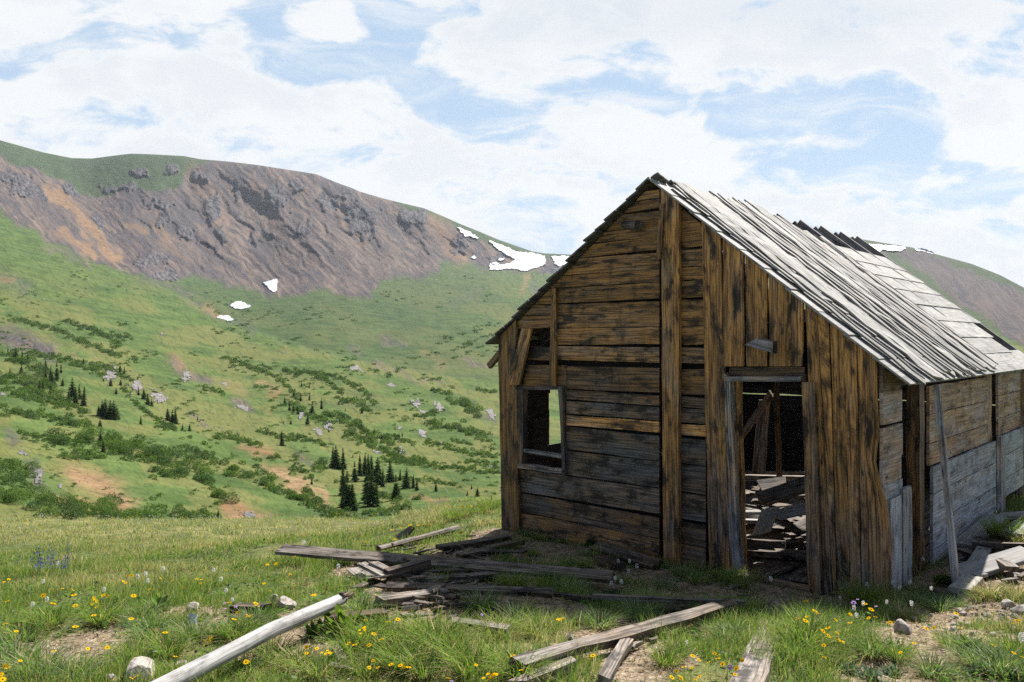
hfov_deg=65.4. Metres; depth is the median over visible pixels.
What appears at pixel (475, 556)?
broken board
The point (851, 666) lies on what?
leafy plant
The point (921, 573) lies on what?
seeding grass
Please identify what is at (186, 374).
rock outcrop
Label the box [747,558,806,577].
loose board
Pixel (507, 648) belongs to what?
grass tussock
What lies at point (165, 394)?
slope stones
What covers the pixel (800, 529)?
loose board
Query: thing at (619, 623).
broken board
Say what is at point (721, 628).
grass tussock
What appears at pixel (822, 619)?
grass tussock
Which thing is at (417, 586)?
broken board
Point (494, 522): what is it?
grass tussock
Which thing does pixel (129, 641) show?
grass tussock
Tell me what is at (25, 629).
grass tussock
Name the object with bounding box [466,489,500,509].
grass tussock
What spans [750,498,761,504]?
loose board
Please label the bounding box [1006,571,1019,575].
broken board
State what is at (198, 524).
tiny blossoms
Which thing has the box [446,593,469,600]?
broken board
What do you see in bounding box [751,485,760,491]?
loose board
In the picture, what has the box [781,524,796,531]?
loose board
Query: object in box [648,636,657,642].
broken board
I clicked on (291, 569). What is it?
grass tussock
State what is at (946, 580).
leafy plant
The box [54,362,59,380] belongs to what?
spruce tree
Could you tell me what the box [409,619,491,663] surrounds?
grass tussock
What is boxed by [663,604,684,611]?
broken board
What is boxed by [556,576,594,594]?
grass tussock
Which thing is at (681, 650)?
grass tussock
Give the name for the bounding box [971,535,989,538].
broken board
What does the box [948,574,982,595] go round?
short board
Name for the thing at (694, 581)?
grass tussock
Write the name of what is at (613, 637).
long beam
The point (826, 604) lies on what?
grass tussock
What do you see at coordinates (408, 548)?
broken board
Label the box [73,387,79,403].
spruce tree
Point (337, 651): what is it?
splinter
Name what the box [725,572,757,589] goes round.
grass tussock
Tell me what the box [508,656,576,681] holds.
pale beam
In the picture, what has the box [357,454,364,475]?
spruce tree
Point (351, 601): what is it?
grass tussock
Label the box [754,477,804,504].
loose board
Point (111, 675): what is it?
stone
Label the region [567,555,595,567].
grass tussock
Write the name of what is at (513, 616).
grass tussock
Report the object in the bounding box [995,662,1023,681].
leafy plant
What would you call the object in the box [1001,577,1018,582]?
broken board
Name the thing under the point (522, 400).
window frame
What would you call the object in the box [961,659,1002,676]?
leafy plant
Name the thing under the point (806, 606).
grass tussock
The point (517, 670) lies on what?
grass tussock
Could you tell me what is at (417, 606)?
broken board
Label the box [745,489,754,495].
loose board
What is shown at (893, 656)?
grass tussock
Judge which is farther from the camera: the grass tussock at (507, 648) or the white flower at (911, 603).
the white flower at (911, 603)
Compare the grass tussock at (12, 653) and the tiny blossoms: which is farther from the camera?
the tiny blossoms
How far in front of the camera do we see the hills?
898.60 m
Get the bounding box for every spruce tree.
[48,366,51,381]
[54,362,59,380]
[67,378,79,399]
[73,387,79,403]
[77,385,81,399]
[79,386,87,405]
[96,401,104,416]
[97,432,102,441]
[100,442,105,452]
[101,399,107,416]
[104,400,114,418]
[107,400,119,419]
[140,389,145,399]
[145,394,149,404]
[164,409,170,420]
[169,409,173,422]
[172,409,179,424]
[280,433,286,445]
[329,445,340,468]
[336,471,358,509]
[338,449,347,469]
[338,465,345,495]
[344,481,358,510]
[350,461,359,481]
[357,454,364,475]
[360,471,369,501]
[361,455,366,474]
[361,470,380,506]
[363,455,370,480]
[369,457,386,484]
[370,456,373,473]
[374,484,382,506]
[380,470,385,486]
[384,459,395,481]
[391,475,402,499]
[400,467,410,488]
[411,474,414,487]
[414,479,419,490]
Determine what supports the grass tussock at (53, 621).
on the ground at (265, 551)
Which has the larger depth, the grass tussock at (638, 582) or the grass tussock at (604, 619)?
the grass tussock at (638, 582)
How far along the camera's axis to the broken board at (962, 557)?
8.08 m
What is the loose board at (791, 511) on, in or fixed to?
on the loose board at (766, 519)
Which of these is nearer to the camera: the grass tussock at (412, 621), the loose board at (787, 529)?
the grass tussock at (412, 621)
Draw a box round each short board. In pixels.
[358,562,388,578]
[368,561,387,570]
[904,585,954,596]
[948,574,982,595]
[957,548,973,557]
[968,546,991,559]
[972,573,987,576]
[996,559,1019,571]
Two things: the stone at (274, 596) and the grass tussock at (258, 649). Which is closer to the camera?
the grass tussock at (258, 649)
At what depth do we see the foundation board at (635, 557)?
8.41 m
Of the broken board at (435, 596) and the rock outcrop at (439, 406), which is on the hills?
the rock outcrop at (439, 406)
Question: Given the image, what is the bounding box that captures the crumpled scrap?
[187,613,197,625]
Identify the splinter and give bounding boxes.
[329,661,348,673]
[331,644,344,662]
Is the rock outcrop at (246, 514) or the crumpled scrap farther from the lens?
the rock outcrop at (246, 514)
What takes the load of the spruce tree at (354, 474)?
on the hills
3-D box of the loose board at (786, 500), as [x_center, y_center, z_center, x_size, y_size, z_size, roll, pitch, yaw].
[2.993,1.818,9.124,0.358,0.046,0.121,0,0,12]
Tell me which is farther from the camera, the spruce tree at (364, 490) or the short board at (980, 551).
the spruce tree at (364, 490)
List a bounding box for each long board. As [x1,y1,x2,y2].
[386,582,553,597]
[420,571,499,582]
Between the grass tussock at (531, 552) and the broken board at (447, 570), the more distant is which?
the grass tussock at (531, 552)
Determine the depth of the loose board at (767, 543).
8.52 m
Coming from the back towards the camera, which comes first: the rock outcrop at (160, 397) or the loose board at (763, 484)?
the rock outcrop at (160, 397)
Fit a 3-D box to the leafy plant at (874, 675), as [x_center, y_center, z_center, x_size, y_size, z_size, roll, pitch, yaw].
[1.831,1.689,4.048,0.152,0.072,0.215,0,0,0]
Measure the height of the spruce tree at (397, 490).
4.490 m
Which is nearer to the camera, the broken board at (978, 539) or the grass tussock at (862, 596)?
the grass tussock at (862, 596)
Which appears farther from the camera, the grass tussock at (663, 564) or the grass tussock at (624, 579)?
the grass tussock at (663, 564)
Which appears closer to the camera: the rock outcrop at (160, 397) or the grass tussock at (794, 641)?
the grass tussock at (794, 641)
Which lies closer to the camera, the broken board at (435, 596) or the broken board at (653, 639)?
the broken board at (653, 639)
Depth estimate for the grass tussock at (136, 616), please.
5.37 m
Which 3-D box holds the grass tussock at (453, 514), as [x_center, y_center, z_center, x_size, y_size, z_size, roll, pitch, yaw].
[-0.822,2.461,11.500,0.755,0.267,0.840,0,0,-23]
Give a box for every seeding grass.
[822,552,861,605]
[857,561,894,595]
[912,553,949,592]
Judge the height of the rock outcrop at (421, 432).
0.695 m
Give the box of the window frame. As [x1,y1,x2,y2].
[516,386,567,474]
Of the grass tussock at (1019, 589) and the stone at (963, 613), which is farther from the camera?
the grass tussock at (1019, 589)
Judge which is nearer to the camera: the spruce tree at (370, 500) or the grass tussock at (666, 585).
the grass tussock at (666, 585)
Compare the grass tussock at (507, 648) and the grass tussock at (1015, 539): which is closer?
the grass tussock at (507, 648)
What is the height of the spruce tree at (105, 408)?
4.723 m
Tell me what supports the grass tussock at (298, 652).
on the ground at (265, 551)
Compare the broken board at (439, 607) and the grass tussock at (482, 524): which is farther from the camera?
the grass tussock at (482, 524)
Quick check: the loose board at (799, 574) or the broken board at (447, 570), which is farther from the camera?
the loose board at (799, 574)
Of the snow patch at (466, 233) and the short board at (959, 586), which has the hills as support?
the snow patch at (466, 233)
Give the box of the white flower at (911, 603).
[909,600,912,628]
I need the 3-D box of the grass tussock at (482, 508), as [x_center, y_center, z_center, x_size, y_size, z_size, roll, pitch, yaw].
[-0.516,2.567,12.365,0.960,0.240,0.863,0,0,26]
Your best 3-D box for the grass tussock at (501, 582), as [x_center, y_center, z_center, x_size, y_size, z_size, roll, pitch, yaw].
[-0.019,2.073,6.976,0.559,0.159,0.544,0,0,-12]
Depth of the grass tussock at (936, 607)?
6.30 m
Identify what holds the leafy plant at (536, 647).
on the ground at (265, 551)
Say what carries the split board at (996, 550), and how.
on the ground at (265, 551)
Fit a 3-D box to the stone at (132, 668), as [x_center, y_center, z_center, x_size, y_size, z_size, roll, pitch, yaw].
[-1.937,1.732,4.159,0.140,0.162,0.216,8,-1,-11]
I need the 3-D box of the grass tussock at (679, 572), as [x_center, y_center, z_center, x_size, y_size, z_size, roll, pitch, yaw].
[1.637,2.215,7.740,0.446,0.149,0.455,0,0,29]
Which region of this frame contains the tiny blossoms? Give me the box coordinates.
[0,493,493,563]
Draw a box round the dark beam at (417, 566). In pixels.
[384,558,431,578]
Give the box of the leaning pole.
[933,384,958,582]
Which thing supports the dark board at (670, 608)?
on the ground at (265, 551)
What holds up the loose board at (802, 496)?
on the loose board
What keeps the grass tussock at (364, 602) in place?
on the ground at (265, 551)
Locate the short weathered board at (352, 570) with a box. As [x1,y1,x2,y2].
[346,567,392,579]
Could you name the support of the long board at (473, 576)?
on the long plank at (598, 575)
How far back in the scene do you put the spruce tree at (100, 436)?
139.56 m
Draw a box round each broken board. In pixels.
[350,580,372,588]
[362,544,412,545]
[369,602,415,607]
[373,583,385,588]
[374,588,449,606]
[386,603,419,610]
[395,526,414,539]
[396,547,415,550]
[398,602,444,610]
[399,610,455,617]
[405,576,419,588]
[409,575,427,579]
[411,579,465,583]
[411,599,429,604]
[412,596,433,599]
[413,547,434,553]
[419,579,468,589]
[422,583,446,589]
[428,595,443,598]
[429,584,442,591]
[431,568,464,572]
[431,605,446,611]
[433,571,470,579]
[442,594,469,603]
[445,595,459,599]
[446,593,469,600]
[451,616,510,635]
[453,602,476,605]
[460,551,485,559]
[474,549,526,553]
[597,621,625,626]
[601,589,619,592]
[613,586,637,593]
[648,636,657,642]
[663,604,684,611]
[728,584,747,588]
[737,593,750,596]
[948,555,968,561]
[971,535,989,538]
[972,537,988,541]
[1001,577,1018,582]
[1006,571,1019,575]
[1016,572,1023,577]
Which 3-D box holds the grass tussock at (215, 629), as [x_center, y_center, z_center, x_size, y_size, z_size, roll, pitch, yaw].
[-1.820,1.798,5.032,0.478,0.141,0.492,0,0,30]
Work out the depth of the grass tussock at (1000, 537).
8.58 m
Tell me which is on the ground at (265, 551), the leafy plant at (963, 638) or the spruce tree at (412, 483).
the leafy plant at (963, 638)
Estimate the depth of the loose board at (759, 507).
9.10 m
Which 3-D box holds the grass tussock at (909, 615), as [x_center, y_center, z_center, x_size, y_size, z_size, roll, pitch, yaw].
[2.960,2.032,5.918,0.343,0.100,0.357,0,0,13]
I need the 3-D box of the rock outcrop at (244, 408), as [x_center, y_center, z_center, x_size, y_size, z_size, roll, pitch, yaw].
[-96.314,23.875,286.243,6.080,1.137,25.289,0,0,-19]
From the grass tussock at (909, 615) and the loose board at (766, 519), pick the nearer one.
the grass tussock at (909, 615)
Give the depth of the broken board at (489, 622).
4.94 m
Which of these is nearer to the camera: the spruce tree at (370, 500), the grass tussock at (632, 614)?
the grass tussock at (632, 614)
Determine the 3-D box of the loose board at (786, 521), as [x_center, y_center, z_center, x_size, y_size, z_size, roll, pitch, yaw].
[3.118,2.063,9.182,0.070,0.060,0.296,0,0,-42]
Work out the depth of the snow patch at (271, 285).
1624.55 m
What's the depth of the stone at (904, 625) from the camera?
5.05 m
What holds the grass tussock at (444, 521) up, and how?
on the ground at (265, 551)
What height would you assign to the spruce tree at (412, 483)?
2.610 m
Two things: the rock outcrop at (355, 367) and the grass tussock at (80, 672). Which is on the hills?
the rock outcrop at (355, 367)
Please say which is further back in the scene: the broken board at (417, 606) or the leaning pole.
the leaning pole
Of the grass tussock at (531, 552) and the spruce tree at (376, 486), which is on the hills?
the spruce tree at (376, 486)
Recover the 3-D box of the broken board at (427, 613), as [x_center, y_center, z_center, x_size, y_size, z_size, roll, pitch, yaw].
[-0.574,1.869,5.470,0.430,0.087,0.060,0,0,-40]
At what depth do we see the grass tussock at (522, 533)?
9.69 m
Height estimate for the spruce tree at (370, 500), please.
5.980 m
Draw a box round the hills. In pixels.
[0,140,1023,520]
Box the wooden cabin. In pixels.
[485,172,1023,596]
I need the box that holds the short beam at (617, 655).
[597,637,633,681]
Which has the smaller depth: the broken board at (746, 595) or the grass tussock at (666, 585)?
the broken board at (746, 595)
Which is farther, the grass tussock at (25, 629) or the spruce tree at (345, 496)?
the spruce tree at (345, 496)
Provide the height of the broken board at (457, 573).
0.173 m
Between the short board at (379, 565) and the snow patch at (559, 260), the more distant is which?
the snow patch at (559, 260)
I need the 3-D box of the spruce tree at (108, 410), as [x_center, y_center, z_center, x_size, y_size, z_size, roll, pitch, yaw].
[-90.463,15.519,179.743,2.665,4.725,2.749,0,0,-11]
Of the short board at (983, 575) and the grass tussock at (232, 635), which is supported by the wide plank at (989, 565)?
the short board at (983, 575)
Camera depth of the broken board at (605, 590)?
6.89 m
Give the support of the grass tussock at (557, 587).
on the ground at (265, 551)
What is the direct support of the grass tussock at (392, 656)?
on the ground at (265, 551)
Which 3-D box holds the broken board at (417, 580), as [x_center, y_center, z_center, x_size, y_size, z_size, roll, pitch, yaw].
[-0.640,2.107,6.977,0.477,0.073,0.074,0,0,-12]
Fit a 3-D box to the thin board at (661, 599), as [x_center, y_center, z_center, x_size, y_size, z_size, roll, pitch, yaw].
[1.188,1.982,6.116,1.153,0.085,0.057,0,0,15]
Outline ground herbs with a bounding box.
[0,496,1023,681]
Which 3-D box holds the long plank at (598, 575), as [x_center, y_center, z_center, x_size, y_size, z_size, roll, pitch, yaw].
[-0.761,2.143,7.727,3.529,0.133,0.181,0,0,20]
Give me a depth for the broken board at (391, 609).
5.54 m
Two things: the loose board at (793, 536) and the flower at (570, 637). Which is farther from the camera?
the loose board at (793, 536)
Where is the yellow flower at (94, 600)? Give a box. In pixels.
[90,596,97,607]
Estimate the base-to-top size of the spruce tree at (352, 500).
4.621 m
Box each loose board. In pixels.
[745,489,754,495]
[746,510,760,518]
[746,519,757,523]
[746,524,755,533]
[747,531,788,539]
[747,539,785,548]
[747,547,806,559]
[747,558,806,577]
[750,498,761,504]
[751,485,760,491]
[752,507,779,535]
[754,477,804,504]
[756,504,769,509]
[757,476,785,490]
[758,498,788,502]
[764,503,790,507]
[770,528,790,532]
[775,519,795,523]
[776,502,805,519]
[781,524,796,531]
[785,518,805,535]
[786,535,801,537]
[786,535,805,542]
[788,563,807,582]
[795,494,804,500]
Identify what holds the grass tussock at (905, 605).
on the ground at (265, 551)
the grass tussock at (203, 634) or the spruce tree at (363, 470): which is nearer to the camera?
the grass tussock at (203, 634)
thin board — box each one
[553,591,601,601]
[592,593,744,605]
[630,641,643,649]
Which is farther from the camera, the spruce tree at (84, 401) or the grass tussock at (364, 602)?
the spruce tree at (84, 401)
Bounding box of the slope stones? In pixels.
[0,257,533,517]
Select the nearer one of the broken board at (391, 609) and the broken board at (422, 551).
the broken board at (391, 609)
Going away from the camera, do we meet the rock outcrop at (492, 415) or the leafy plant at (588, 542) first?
the leafy plant at (588, 542)
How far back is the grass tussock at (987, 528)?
8.74 m
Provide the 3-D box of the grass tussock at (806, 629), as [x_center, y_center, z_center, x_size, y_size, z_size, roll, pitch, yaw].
[1.758,1.691,4.726,0.810,0.254,0.728,0,0,-4]
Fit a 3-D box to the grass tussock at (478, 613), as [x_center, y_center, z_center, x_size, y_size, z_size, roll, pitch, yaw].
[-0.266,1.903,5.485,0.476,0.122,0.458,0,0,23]
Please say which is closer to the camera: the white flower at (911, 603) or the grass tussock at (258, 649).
the grass tussock at (258, 649)
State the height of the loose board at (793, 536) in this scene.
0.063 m
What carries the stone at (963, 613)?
on the ground at (265, 551)
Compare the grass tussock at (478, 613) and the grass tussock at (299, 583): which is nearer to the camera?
the grass tussock at (478, 613)
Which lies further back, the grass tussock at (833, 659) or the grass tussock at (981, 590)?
the grass tussock at (981, 590)
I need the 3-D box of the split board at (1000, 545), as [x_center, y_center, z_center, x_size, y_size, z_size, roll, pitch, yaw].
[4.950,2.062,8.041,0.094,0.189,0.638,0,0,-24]
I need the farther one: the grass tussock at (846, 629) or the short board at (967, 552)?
the short board at (967, 552)
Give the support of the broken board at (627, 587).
on the ground at (265, 551)
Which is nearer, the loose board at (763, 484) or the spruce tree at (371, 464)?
the loose board at (763, 484)
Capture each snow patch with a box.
[217,315,232,320]
[230,301,249,308]
[263,279,277,291]
[457,227,478,238]
[489,240,545,270]
[551,255,568,265]
[870,244,905,251]
[915,248,933,253]
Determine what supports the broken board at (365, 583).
on the ground at (265, 551)
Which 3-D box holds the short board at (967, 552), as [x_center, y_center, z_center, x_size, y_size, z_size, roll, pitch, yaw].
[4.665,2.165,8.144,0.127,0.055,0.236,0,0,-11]
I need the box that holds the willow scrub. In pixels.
[0,270,500,519]
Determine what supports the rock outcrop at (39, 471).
on the hills
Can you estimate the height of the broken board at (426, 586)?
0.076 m
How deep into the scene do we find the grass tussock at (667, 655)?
4.33 m
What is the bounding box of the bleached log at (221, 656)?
[151,591,353,681]
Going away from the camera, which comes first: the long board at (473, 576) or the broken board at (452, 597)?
the broken board at (452, 597)
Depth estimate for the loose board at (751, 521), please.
8.59 m
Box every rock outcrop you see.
[32,467,43,482]
[102,364,115,383]
[131,380,142,393]
[150,388,167,402]
[182,371,192,381]
[237,404,247,410]
[243,511,255,517]
[313,427,322,434]
[323,421,332,429]
[350,365,362,371]
[410,398,421,407]
[417,429,426,436]
[434,401,443,410]
[486,408,495,421]
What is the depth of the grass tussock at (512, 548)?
8.89 m
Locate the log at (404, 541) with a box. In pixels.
[375,525,459,551]
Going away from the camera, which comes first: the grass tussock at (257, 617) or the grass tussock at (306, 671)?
the grass tussock at (306, 671)
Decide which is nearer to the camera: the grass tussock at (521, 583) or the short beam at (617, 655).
the short beam at (617, 655)
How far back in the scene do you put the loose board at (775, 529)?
9.06 m
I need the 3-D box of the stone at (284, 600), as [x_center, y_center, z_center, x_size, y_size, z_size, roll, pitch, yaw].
[-1.649,1.937,5.853,0.142,0.125,0.157,0,0,-8]
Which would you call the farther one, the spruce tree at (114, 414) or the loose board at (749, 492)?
the spruce tree at (114, 414)
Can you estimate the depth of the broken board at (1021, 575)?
7.27 m
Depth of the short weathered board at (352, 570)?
7.34 m
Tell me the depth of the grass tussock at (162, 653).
4.64 m
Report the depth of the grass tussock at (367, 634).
4.74 m
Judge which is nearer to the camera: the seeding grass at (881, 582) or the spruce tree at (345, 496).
the seeding grass at (881, 582)
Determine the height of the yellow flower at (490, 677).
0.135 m
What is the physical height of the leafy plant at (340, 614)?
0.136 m
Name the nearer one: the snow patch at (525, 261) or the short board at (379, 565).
the short board at (379, 565)
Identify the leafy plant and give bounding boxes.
[130,594,185,612]
[243,605,285,622]
[294,618,336,640]
[325,603,377,634]
[525,640,562,650]
[580,539,594,546]
[836,661,862,676]
[852,662,884,681]
[875,662,906,678]
[932,574,951,585]
[949,633,991,652]
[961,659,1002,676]
[988,646,1016,658]
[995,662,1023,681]
[1001,520,1023,537]
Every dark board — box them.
[228,613,266,624]
[229,602,271,613]
[324,608,387,627]
[435,533,511,550]
[456,539,524,557]
[654,596,735,614]
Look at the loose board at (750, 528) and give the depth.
8.56 m
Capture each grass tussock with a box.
[0,612,62,642]
[0,623,82,666]
[0,633,94,681]
[4,591,89,632]
[25,645,119,681]
[64,590,144,626]
[93,626,164,659]
[96,583,137,597]
[101,597,169,625]
[113,608,193,643]
[116,617,216,659]
[155,612,228,641]
[192,611,252,638]
[195,609,275,642]
[218,597,293,633]
[218,651,287,681]
[241,585,276,601]
[246,629,312,657]
[253,637,341,675]
[274,564,307,576]
[279,642,363,681]
[284,573,313,589]
[297,611,400,665]
[313,557,357,568]
[329,640,402,681]
[330,587,394,611]
[331,601,423,657]
[337,591,362,607]
[341,620,455,675]
[353,601,447,642]
[375,601,500,652]
[379,602,450,638]
[382,637,461,681]
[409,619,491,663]
[411,626,521,681]
[416,514,448,526]
[427,513,451,524]
[430,504,469,520]
[443,605,532,642]
[447,578,512,613]
[450,504,487,517]
[451,604,498,620]
[457,498,497,514]
[465,514,492,526]
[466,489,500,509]
[466,632,533,665]
[470,632,572,681]
[472,598,555,627]
[481,568,531,585]
[482,516,500,523]
[492,537,518,549]
[493,566,537,586]
[495,605,581,642]
[515,525,536,536]
[522,545,546,556]
[524,531,544,540]
[533,571,593,590]
[556,553,579,566]
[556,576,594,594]
[566,604,612,621]
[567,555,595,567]
[568,602,626,630]
[611,595,664,622]
[613,571,636,585]
[625,574,654,589]
[625,591,679,616]
[631,635,702,670]
[641,554,674,567]
[641,573,683,590]
[648,633,701,661]
[661,562,696,576]
[680,570,716,584]
[687,618,739,635]
[690,612,764,642]
[706,561,748,582]
[713,617,759,642]
[714,595,759,614]
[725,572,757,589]
[739,599,888,650]
[744,613,854,667]
[777,596,836,619]
[778,602,859,627]
[791,644,865,674]
[805,591,858,614]
[820,613,881,642]
[828,616,889,644]
[830,584,869,602]
[833,575,901,606]
[835,621,920,664]
[864,624,929,668]
[865,587,906,603]
[875,599,929,618]
[888,578,922,598]
[892,605,927,621]
[895,588,940,608]
[896,643,974,681]
[915,590,964,612]
[918,618,985,649]
[926,630,1020,669]
[929,588,973,607]
[935,629,1007,656]
[946,635,1023,681]
[957,575,1014,599]
[960,585,1002,602]
[961,616,1023,656]
[968,511,1023,537]
[975,509,1023,539]
[978,583,1023,601]
[993,577,1023,597]
[994,529,1023,542]
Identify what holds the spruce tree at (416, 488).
on the hills
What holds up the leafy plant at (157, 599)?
on the ground at (265, 551)
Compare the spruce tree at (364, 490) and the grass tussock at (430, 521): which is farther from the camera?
the spruce tree at (364, 490)
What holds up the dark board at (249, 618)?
on the ground at (265, 551)
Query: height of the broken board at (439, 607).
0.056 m
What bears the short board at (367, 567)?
on the short weathered board at (352, 570)
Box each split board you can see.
[971,541,1023,548]
[992,549,1005,552]
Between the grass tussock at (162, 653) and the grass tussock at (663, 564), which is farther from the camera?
the grass tussock at (663, 564)
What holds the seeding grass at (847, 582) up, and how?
on the ground at (265, 551)
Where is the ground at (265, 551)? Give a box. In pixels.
[0,489,1023,681]
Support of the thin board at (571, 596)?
on the ground at (265, 551)
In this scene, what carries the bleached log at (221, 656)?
on the ground at (265, 551)
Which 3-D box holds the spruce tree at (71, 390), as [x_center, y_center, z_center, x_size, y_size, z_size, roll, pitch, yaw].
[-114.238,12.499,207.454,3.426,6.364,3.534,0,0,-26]
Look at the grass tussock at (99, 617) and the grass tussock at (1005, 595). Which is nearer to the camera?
the grass tussock at (99, 617)
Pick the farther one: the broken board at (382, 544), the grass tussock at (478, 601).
the broken board at (382, 544)
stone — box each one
[100,674,116,681]
[124,656,155,681]
[186,602,198,611]
[266,594,278,604]
[278,595,296,609]
[592,554,625,569]
[894,619,911,634]
[958,611,966,615]
[1001,599,1015,608]
[1009,605,1023,613]
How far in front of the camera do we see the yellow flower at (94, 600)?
5.54 m
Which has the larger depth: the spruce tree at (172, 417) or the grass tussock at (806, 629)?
the spruce tree at (172, 417)
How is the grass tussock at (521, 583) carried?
on the ground at (265, 551)
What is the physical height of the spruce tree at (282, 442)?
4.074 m
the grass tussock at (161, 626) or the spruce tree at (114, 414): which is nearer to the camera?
the grass tussock at (161, 626)
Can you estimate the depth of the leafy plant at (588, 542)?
9.05 m
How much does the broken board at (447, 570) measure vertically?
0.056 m
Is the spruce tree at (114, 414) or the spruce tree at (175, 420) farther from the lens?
the spruce tree at (175, 420)
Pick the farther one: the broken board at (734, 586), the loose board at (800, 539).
the loose board at (800, 539)
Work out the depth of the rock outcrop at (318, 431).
233.36 m
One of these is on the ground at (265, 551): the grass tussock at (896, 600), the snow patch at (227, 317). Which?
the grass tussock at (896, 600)
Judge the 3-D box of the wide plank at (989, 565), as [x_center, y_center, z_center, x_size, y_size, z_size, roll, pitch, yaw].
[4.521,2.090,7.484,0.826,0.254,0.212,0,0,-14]
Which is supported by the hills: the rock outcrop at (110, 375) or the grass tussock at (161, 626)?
the rock outcrop at (110, 375)
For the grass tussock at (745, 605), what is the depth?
5.97 m
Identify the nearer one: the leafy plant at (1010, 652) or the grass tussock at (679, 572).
the leafy plant at (1010, 652)
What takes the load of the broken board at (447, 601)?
on the ground at (265, 551)
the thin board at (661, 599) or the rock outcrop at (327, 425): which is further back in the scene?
the rock outcrop at (327, 425)
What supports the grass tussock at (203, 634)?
on the ground at (265, 551)
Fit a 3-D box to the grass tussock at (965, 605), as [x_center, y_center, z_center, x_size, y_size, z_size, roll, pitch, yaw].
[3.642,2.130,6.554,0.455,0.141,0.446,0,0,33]
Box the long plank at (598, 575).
[275,544,613,582]
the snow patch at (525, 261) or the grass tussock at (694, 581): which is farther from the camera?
the snow patch at (525, 261)
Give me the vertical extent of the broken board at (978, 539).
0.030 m
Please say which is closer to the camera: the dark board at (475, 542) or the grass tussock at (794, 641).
the grass tussock at (794, 641)
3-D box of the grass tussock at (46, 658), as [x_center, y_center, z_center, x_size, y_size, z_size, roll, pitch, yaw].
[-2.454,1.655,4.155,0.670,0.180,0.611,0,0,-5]
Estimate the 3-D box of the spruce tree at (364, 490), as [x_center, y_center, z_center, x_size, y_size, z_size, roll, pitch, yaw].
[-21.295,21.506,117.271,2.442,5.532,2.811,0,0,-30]
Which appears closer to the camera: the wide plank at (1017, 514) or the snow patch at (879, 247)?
the wide plank at (1017, 514)
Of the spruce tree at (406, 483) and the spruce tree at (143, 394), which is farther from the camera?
the spruce tree at (143, 394)
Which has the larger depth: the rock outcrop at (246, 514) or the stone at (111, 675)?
the rock outcrop at (246, 514)
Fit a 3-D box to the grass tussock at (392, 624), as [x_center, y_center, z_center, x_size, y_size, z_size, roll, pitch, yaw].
[-0.693,1.732,4.848,0.647,0.186,0.720,0,0,-26]
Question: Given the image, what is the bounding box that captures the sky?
[0,0,1023,286]
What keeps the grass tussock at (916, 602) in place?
on the ground at (265, 551)
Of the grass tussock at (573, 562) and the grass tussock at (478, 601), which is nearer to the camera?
the grass tussock at (478, 601)
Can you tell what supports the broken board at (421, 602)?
on the ground at (265, 551)
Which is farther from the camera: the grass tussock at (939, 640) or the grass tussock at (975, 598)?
the grass tussock at (975, 598)
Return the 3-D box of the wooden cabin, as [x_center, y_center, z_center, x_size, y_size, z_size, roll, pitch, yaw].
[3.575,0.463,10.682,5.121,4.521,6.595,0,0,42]
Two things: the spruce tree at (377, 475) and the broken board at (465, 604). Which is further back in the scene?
the spruce tree at (377, 475)
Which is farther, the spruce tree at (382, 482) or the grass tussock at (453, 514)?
the spruce tree at (382, 482)
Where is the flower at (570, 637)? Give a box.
[567,632,574,640]
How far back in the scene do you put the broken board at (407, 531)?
10.08 m
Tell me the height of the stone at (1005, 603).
0.091 m
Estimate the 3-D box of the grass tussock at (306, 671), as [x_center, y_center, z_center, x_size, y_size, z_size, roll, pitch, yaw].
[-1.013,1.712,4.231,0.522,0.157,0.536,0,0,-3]
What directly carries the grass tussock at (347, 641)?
on the ground at (265, 551)
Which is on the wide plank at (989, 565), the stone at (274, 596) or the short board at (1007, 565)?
the short board at (1007, 565)
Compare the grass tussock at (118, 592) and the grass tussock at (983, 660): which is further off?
the grass tussock at (118, 592)
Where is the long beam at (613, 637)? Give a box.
[508,598,737,672]
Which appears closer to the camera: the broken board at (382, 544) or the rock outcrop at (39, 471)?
the broken board at (382, 544)
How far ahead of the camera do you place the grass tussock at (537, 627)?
4.98 m
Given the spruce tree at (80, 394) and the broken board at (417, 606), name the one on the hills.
the spruce tree at (80, 394)
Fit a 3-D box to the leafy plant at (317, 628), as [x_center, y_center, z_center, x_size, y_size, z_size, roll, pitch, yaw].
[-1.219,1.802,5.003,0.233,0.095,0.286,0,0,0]
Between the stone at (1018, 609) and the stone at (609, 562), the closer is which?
the stone at (1018, 609)
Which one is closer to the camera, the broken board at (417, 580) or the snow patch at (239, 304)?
the broken board at (417, 580)
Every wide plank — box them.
[730,594,790,681]
[949,546,1023,577]
[956,513,1008,548]
[1000,511,1023,519]
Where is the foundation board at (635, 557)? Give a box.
[589,541,661,569]
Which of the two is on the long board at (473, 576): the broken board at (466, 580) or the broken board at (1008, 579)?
the broken board at (466, 580)
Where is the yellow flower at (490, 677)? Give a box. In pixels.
[482,673,498,678]
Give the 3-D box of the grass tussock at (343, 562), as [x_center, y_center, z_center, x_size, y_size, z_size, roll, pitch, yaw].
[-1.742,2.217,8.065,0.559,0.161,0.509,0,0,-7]
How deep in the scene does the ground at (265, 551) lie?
6.50 m
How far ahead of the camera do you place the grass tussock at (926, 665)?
4.20 m
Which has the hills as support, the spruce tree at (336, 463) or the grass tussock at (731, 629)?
the spruce tree at (336, 463)
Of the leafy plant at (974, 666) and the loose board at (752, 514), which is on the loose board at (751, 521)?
the loose board at (752, 514)

